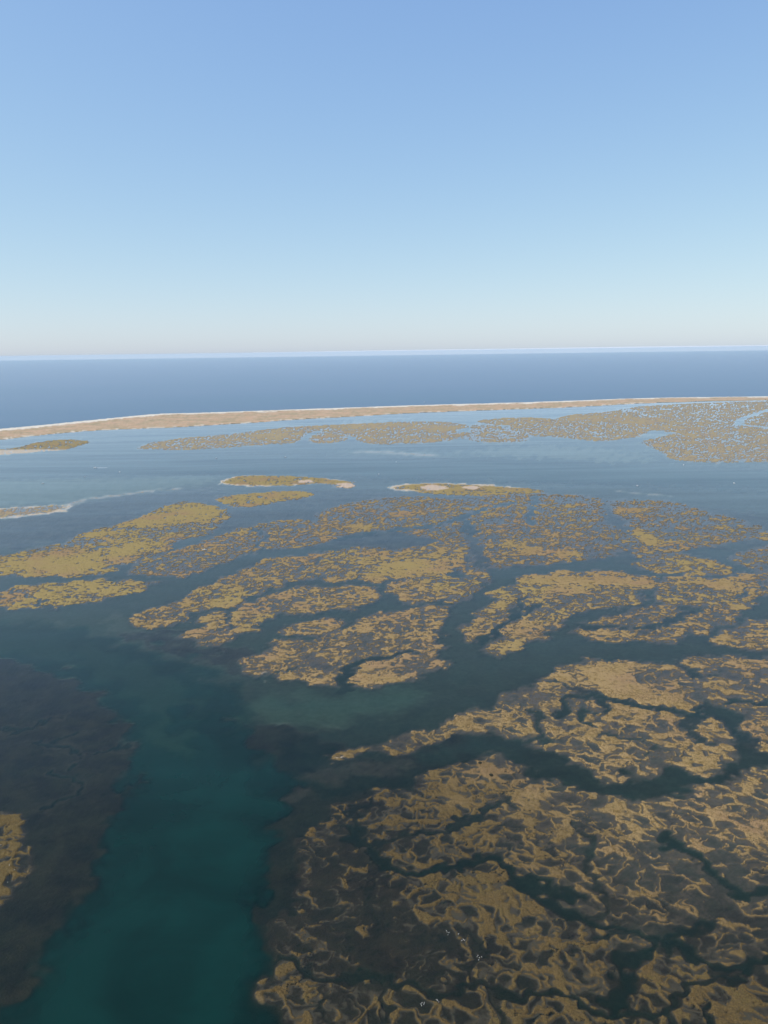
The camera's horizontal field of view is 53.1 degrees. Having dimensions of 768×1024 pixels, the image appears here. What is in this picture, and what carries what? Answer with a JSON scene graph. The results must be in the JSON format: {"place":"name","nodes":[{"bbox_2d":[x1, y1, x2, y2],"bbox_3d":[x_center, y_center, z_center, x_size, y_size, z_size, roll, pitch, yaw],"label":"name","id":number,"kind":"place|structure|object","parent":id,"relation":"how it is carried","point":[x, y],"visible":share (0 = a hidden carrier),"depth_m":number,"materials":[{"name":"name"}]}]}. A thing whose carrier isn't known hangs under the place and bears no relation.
{"place":"outdoors","nodes":[
{"label":"outdoors","id":0,"kind":"place"},
{"bbox_2d":[0,810,36,909],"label":"island","id":1,"kind":"structure","parent":0,"point":[17,855],"depth_m":471.63,"materials":[{"name":"brown plant"}]},
{"bbox_2d":[0,503,73,518],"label":"sand spit","id":2,"kind":"structure","parent":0,"point":[12,512],"depth_m":1526.82,"materials":[{"name":"beige sand"}]},
{"bbox_2d":[0,399,767,1023],"bbox_3d":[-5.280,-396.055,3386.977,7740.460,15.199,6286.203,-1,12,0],"label":"seabed","id":3,"kind":"structure","parent":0,"point":[66,749],"depth_m":679.99,"materials":[{"name":"teal sand"}]},
{"bbox_2d":[0,501,232,578],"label":"marsh island","id":4,"kind":"structure","parent":3,"relation":"on","point":[161,529],"depth_m":1242.84,"materials":[{"name":"plant"}]},
{"bbox_2d":[175,584,386,647],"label":"marsh island","id":5,"kind":"structure","parent":3,"relation":"on","point":[221,628],"depth_m":919.43,"materials":[{"name":"brown plant"}]},
{"bbox_2d":[218,475,357,488],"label":"sand islet","id":6,"kind":"object","parent":3,"relation":"on","point":[259,480],"visible":1,"depth_m":1830.86,"materials":[{"name":"beige sand"}]},
{"bbox_2d":[138,421,466,449],"bbox_3d":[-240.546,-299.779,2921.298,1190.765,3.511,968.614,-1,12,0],"label":"marsh island","id":7,"kind":"structure","parent":3,"relation":"on","point":[279,435],"depth_m":2818.51,"materials":[{"name":"brown plant"}]},
{"bbox_2d":[277,617,351,637],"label":"marsh island","id":8,"kind":"structure","parent":3,"relation":"on","point":[320,626],"depth_m":855.66,"materials":[{"name":"brown plant"}]},
{"bbox_2d":[234,604,455,689],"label":"marsh island","id":9,"kind":"structure","parent":3,"relation":"on","point":[378,649],"depth_m":778.96,"materials":[{"name":"brown plant"}]},
{"bbox_2d":[0,396,767,438],"bbox_3d":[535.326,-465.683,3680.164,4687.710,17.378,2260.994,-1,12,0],"label":"barrier island","id":10,"kind":"structure","parent":3,"relation":"on","point":[169,420],"depth_m":3792.45,"materials":[{"name":"beige sand"}]},
{"bbox_2d":[356,541,472,583],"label":"marsh island","id":11,"kind":"structure","parent":3,"relation":"on","point":[411,562],"depth_m":1111.68,"materials":[{"name":"brown plant"}]},
{"bbox_2d":[382,572,476,605],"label":"marsh island","id":12,"kind":"structure","parent":3,"relation":"on","point":[429,587],"depth_m":992.66,"materials":[{"name":"brown plant"}]},
{"bbox_2d":[388,483,545,496],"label":"sand islet","id":13,"kind":"object","parent":3,"relation":"on","point":[463,489],"visible":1,"depth_m":1694.36,"materials":[{"name":"beige sand"}]},
{"bbox_2d":[310,493,633,569],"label":"marsh island","id":14,"kind":"structure","parent":3,"relation":"on","point":[551,529],"depth_m":1352.13,"materials":[{"name":"brown plant"}]},
{"bbox_2d":[456,569,661,659],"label":"marsh island","id":15,"kind":"structure","parent":3,"relation":"on","point":[556,599],"depth_m":923.87,"materials":[{"name":"brown plant"}]},
{"bbox_2d":[510,400,767,463],"bbox_3d":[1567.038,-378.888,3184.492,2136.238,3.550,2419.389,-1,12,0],"label":"marsh island","id":16,"kind":"structure","parent":3,"relation":"on","point":[646,422],"depth_m":2919.09,"materials":[{"name":"brown plant"}]},
{"bbox_2d":[567,604,743,645],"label":"marsh island","id":17,"kind":"structure","parent":3,"relation":"on","point":[660,624],"depth_m":851.28,"materials":[{"name":"brown plant"}]},
{"bbox_2d":[630,553,738,577],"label":"marsh island","id":18,"kind":"structure","parent":3,"relation":"on","point":[689,564],"depth_m":1078.09,"materials":[{"name":"brown plant"}]},
{"bbox_2d":[606,498,765,558],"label":"marsh island","id":19,"kind":"structure","parent":3,"relation":"on","point":[660,528],"depth_m":1308.20,"materials":[{"name":"brown plant"}]},
{"bbox_2d":[651,570,767,611],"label":"marsh island","id":20,"kind":"structure","parent":3,"relation":"on","point":[744,591],"depth_m":965.63,"materials":[{"name":"brown plant"}]},
{"bbox_2d":[675,654,767,676],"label":"marsh island","id":21,"kind":"structure","parent":3,"relation":"on","point":[706,665],"depth_m":745.31,"materials":[{"name":"brown plant"}]},
{"bbox_2d":[678,666,767,752],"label":"marsh island","id":22,"kind":"structure","parent":3,"relation":"on","point":[742,691],"depth_m":675.85,"materials":[{"name":"brown plant"}]},
{"bbox_2d":[705,614,767,652],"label":"marsh island","id":23,"kind":"structure","parent":3,"relation":"on","point":[750,635],"depth_m":811.37,"materials":[{"name":"brown plant"}]},
{"bbox_2d":[747,530,767,540],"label":"marsh island","id":24,"kind":"structure","parent":3,"relation":"on","point":[761,535],"depth_m":1247.46,"materials":[{"name":"brown plant"}]},
{"bbox_2d":[0,396,767,1023],"bbox_3d":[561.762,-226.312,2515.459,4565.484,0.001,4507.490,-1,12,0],"label":"lagoon water","id":25,"kind":"structure","parent":0,"point":[158,926],"depth_m":607.81,"materials":[{"name":"teal liquid"}]},
{"bbox_2d":[0,439,87,454],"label":"sand islet","id":26,"kind":"object","parent":25,"relation":"in","point":[44,445],"visible":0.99,"depth_m":2590.19,"materials":[{"name":"beige sand"}]},
{"bbox_2d":[0,578,161,610],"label":"marsh island","id":27,"kind":"structure","parent":25,"relation":"on","point":[44,595],"depth_m":993.16,"materials":[{"name":"brown plant"}]},
{"bbox_2d":[123,518,336,578],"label":"marsh island","id":28,"kind":"structure","parent":25,"relation":"on","point":[226,548],"depth_m":1218.13,"materials":[{"name":"brown plant"}]},
{"bbox_2d":[128,546,394,630],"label":"marsh island","id":29,"kind":"structure","parent":25,"relation":"on","point":[243,585],"depth_m":1039.79,"materials":[{"name":"brown plant"}]},
{"bbox_2d":[215,491,315,506],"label":"marsh island","id":30,"kind":"structure","parent":25,"relation":"on","point":[251,499],"depth_m":1623.93,"materials":[{"name":"brown plant"}]},
{"bbox_2d":[442,561,492,604],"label":"marsh island","id":31,"kind":"structure","parent":25,"relation":"on","point":[482,575],"depth_m":1027.37,"materials":[{"name":"brown plant"}]},
{"bbox_2d":[459,424,527,442],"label":"marsh island","id":32,"kind":"structure","parent":25,"relation":"in","point":[484,434],"depth_m":2785.29,"materials":[{"name":"brown plant"}]},
{"bbox_2d":[483,587,518,599],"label":"marsh island","id":33,"kind":"structure","parent":25,"relation":"on","point":[501,593],"depth_m":966.86,"materials":[{"name":"brown plant"}]},
{"bbox_2d":[477,417,554,424],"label":"marsh island","id":34,"kind":"structure","parent":25,"relation":"on","point":[506,421],"depth_m":3303.36,"materials":[{"name":"brown plant"}]},
{"bbox_2d":[324,656,742,786],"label":"marsh island","id":35,"kind":"structure","parent":25,"relation":"on","point":[604,721],"depth_m":625.84,"materials":[{"name":"brown plant"}]},
{"bbox_2d":[725,544,767,570],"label":"marsh island","id":36,"kind":"structure","parent":25,"relation":"on","point":[756,558],"depth_m":1112.39,"materials":[{"name":"brown plant"}]},
{"bbox_2d":[0,350,767,428],"bbox_3d":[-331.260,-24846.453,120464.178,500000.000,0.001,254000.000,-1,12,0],"label":"sea","id":37,"kind":"structure","parent":0,"point":[38,392],"depth_m":7803.80,"materials":[{"name":"blue liquid"}]},
{"bbox_2d":[0,345,767,360],"bbox_3d":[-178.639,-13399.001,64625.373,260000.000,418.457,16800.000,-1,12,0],"label":"fog bank","id":38,"kind":"structure","parent":0,"point":[452,352],"depth_m":58185.05,"materials":[{"name":"white"}]},
{"bbox_2d":[270,823,655,1018],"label":"marsh field","id":39,"kind":"structure","parent":0,"point":[374,919],"depth_m":404.07,"materials":[{"name":"brown plant"}]},
{"bbox_2d":[252,957,767,1023],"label":"marsh field","id":40,"kind":"structure","parent":0,"point":[289,991],"depth_m":359.72,"materials":[{"name":"brown plant"}]},
{"bbox_2d":[321,755,767,970],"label":"marsh field","id":41,"kind":"structure","parent":0,"point":[691,878],"depth_m":474.88,"materials":[{"name":"brown plant"}]},
{"bbox_2d":[616,934,767,1023],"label":"marsh field","id":42,"kind":"structure","parent":0,"point":[675,983],"depth_m":368.45,"materials":[{"name":"brown plant"}]}
]}

